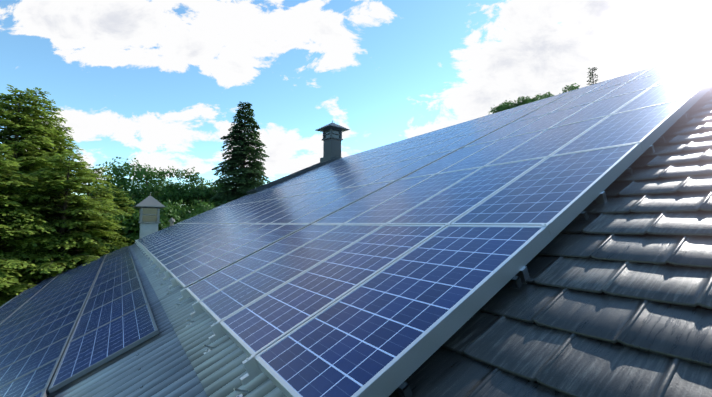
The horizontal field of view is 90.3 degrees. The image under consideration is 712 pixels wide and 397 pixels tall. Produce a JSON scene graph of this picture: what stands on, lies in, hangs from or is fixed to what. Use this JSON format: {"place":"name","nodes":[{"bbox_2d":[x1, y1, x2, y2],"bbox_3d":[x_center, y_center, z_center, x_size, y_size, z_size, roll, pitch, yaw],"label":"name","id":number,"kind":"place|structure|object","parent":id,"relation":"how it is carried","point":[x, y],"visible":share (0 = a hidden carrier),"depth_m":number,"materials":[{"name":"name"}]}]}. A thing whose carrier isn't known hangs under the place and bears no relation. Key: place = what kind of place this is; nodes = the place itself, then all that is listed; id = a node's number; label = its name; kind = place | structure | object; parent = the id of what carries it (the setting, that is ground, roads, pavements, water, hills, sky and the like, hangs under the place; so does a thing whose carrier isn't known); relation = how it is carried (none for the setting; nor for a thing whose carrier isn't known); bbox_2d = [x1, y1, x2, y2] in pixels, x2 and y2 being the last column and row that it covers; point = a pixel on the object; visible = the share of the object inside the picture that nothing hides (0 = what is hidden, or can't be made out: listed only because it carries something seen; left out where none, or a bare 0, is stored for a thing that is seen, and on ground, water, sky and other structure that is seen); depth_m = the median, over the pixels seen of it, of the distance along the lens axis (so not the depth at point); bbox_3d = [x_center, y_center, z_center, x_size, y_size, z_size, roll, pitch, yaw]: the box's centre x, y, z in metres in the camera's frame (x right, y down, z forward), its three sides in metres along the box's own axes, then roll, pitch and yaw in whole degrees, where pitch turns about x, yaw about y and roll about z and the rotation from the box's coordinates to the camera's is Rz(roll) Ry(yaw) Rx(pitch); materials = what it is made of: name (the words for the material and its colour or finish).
{"place":"outdoors","nodes":[
{"label":"outdoors","id":0,"kind":"place"},
{"bbox_2d":[0,0,711,211],"label":"sky","id":1,"kind":"structure","parent":0,"point":[156,83],"materials":[{"name":"blue"}]},
{"bbox_2d":[388,88,711,396],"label":"roof tiles","id":2,"kind":"object","parent":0,"point":[612,297],"visible":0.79,"depth_m":2.05,"materials":[{"name":"grey tile"}]},
{"bbox_2d":[398,94,707,396],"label":"mounting brackets","id":3,"kind":"object","parent":2,"relation":"attached to","point":[405,388],"visible":0.79,"depth_m":2.43,"materials":[{"name":"grey metal"}]},
{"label":"building walls","id":4,"kind":"object","parent":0,"visible":0},
{"bbox_3d":[-1.534,0.214,10.894,18.040,0.290,26.380,-27,11,-32],"label":"roof","id":5,"kind":"object","parent":4,"relation":"on","visible":0},
{"bbox_2d":[0,244,285,396],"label":"corrugated roof sheets","id":6,"kind":"object","parent":5,"relation":"on","point":[171,359],"visible":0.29,"depth_m":3.36,"materials":[{"name":"grey metal"}]},
{"bbox_2d":[0,246,158,396],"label":"solar array","id":7,"kind":"object","parent":6,"relation":"on","point":[58,331],"visible":1,"depth_m":5.68,"materials":[{"name":"blue glass"}]},
{"bbox_2d":[134,193,165,238],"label":"chimney","id":8,"kind":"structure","parent":5,"relation":"on","point":[150,206],"depth_m":19.97,"materials":[{"name":"silver painted metal"}]},
{"bbox_2d":[246,156,339,194],"bbox_3d":[-4.048,-1.466,23.631,6.420,0.440,2.109,-27,11,-32],"label":"roof ridge cap","id":9,"kind":"object","parent":5,"relation":"on","point":[281,180],"visible":0.58,"depth_m":22.89,"materials":[{"name":"grey dark metal"}]},
{"bbox_2d":[320,156,341,162],"bbox_3d":[-1.692,-2.525,25.184,1.240,0.720,1.240,4,-5,-42],"label":"chimney flashing","id":10,"kind":"object","parent":5,"relation":"on","point":[324,159],"visible":0.23,"depth_m":24.75,"materials":[{"name":"grey metal"}]},
{"bbox_2d":[315,121,349,156],"bbox_3d":[-1.692,-3.677,25.263,1.750,3.830,1.750,4,-5,-42],"label":"chimney","id":11,"kind":"object","parent":5,"relation":"on","point":[332,139],"visible":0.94,"depth_m":24.97,"materials":[{"name":"grey metal"}]},
{"bbox_2d":[135,85,711,396],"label":"mounting rails","id":12,"kind":"object","parent":5,"relation":"on","point":[521,269],"visible":0.02,"depth_m":2.53,"materials":[{"name":"metal"}]},
{"bbox_2d":[185,89,576,287],"bbox_3d":[2.521,-1.147,8.451,12.980,0.110,0.119,-27,11,-32],"label":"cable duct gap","id":13,"kind":"object","parent":12,"relation":"attached to","point":[354,202],"visible":0.23,"depth_m":6.52,"materials":[{"name":"grey metal"}]},
{"bbox_2d":[134,67,692,396],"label":"mounting clamps","id":14,"kind":"object","parent":12,"relation":"attached to","point":[250,364],"visible":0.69,"depth_m":3.57,"materials":[{"name":"metal"}]},
{"bbox_2d":[137,50,711,396],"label":"solar array","id":15,"kind":"object","parent":12,"relation":"on","point":[363,301],"visible":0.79,"depth_m":4.11,"materials":[{"name":"glass"}]},
{"label":"ground","id":16,"kind":"structure","parent":0,"visible":0},
{"bbox_2d":[0,144,58,305],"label":"cedar tree","id":17,"kind":"object","parent":16,"relation":"on","point":[8,229],"visible":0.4,"depth_m":16.34,"materials":[{"name":"green plant"}]},
{"bbox_2d":[0,84,83,295],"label":"cedar tree","id":18,"kind":"object","parent":16,"relation":"on","point":[42,142],"visible":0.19,"depth_m":19.75,"materials":[{"name":"green plant"}]},
{"bbox_2d":[0,87,101,282],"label":"cedar tree","id":19,"kind":"object","parent":16,"relation":"on","point":[55,118],"visible":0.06,"depth_m":21.32,"materials":[{"name":"green plant"}]},
{"bbox_2d":[16,122,85,247],"bbox_3d":[-19.200,2.189,22.656,8.047,14.258,9.136,3,-5,-34],"label":"cedar tree","id":20,"kind":"object","parent":16,"relation":"on","point":[76,147],"depth_m":22.72,"materials":[{"name":"green plant"}]},
{"bbox_2d":[0,151,121,306],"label":"cedar tree","id":21,"kind":"object","parent":16,"relation":"on","point":[60,252],"visible":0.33,"depth_m":18.05,"materials":[{"name":"green plant"}]},
{"bbox_2d":[23,166,132,280],"bbox_3d":[-16.147,4.056,20.940,8.772,12.114,7.743,3,-5,-34],"label":"cedar tree","id":22,"kind":"object","parent":16,"relation":"on","point":[112,233],"visible":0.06,"depth_m":21.01,"materials":[{"name":"green plant"}]},
{"bbox_2d":[89,185,138,251],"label":"cedar tree","id":23,"kind":"object","parent":16,"relation":"on","point":[127,207],"visible":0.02,"depth_m":23.87,"materials":[{"name":"green plant"}]},
{"bbox_2d":[77,161,176,237],"bbox_3d":[-18.762,3.304,28.145,10.006,12.348,9.116,-1,-4,19],"label":"broadleaf tree","id":24,"kind":"object","parent":16,"relation":"on","point":[121,180],"visible":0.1,"depth_m":26.77,"materials":[{"name":"green plant"}]},
{"bbox_2d":[91,186,190,251],"bbox_3d":[-16.132,4.233,25.229,8.568,10.087,8.073,3,-5,-34],"label":"broadleaf tree","id":25,"kind":"object","parent":16,"relation":"on","point":[131,224],"visible":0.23,"depth_m":23.47,"materials":[{"name":"green plant"}]},
{"bbox_2d":[98,157,212,210],"bbox_3d":[-18.252,3.149,32.900,10.927,13.298,11.331,3,-5,-34],"label":"broadleaf tree","id":26,"kind":"object","parent":16,"relation":"on","point":[156,183],"visible":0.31,"depth_m":31.16,"materials":[{"name":"green plant"}]},
{"bbox_2d":[121,200,215,243],"bbox_3d":[-12.698,4.624,25.504,7.709,9.342,7.715,3,-5,-34],"label":"broadleaf tree","id":27,"kind":"object","parent":16,"relation":"on","point":[196,210],"visible":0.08,"depth_m":25.82,"materials":[{"name":"green plant"}]},
{"bbox_2d":[156,166,240,213],"bbox_3d":[-14.590,3.498,32.955,9.463,12.627,8.759,-3,-5,37],"label":"broadleaf tree","id":28,"kind":"object","parent":16,"relation":"on","point":[205,192],"visible":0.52,"depth_m":30.84,"materials":[{"name":"green plant"}]},
{"bbox_2d":[206,101,269,206],"bbox_3d":[-10.336,1.372,32.391,9.949,20.798,11.055,3,-5,-34],"label":"spruce tree","id":29,"kind":"object","parent":16,"relation":"on","point":[243,178],"visible":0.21,"depth_m":32.03,"materials":[{"name":"green plant"}]},
{"bbox_2d":[488,94,547,113],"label":"broadleaf tree","id":30,"kind":"object","parent":16,"relation":"on","point":[506,105],"visible":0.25,"depth_m":42.14,"materials":[{"name":"green plant"}]},
{"bbox_2d":[540,83,579,99],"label":"broadleaf tree","id":31,"kind":"object","parent":16,"relation":"on","point":[569,88],"visible":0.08,"depth_m":42.16,"materials":[{"name":"green plant"}]},
{"bbox_2d":[586,67,599,84],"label":"spruce tree","id":32,"kind":"object","parent":16,"relation":"on","point":[592,74],"visible":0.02,"depth_m":43.85,"materials":[{"name":"green plant"}]}
]}

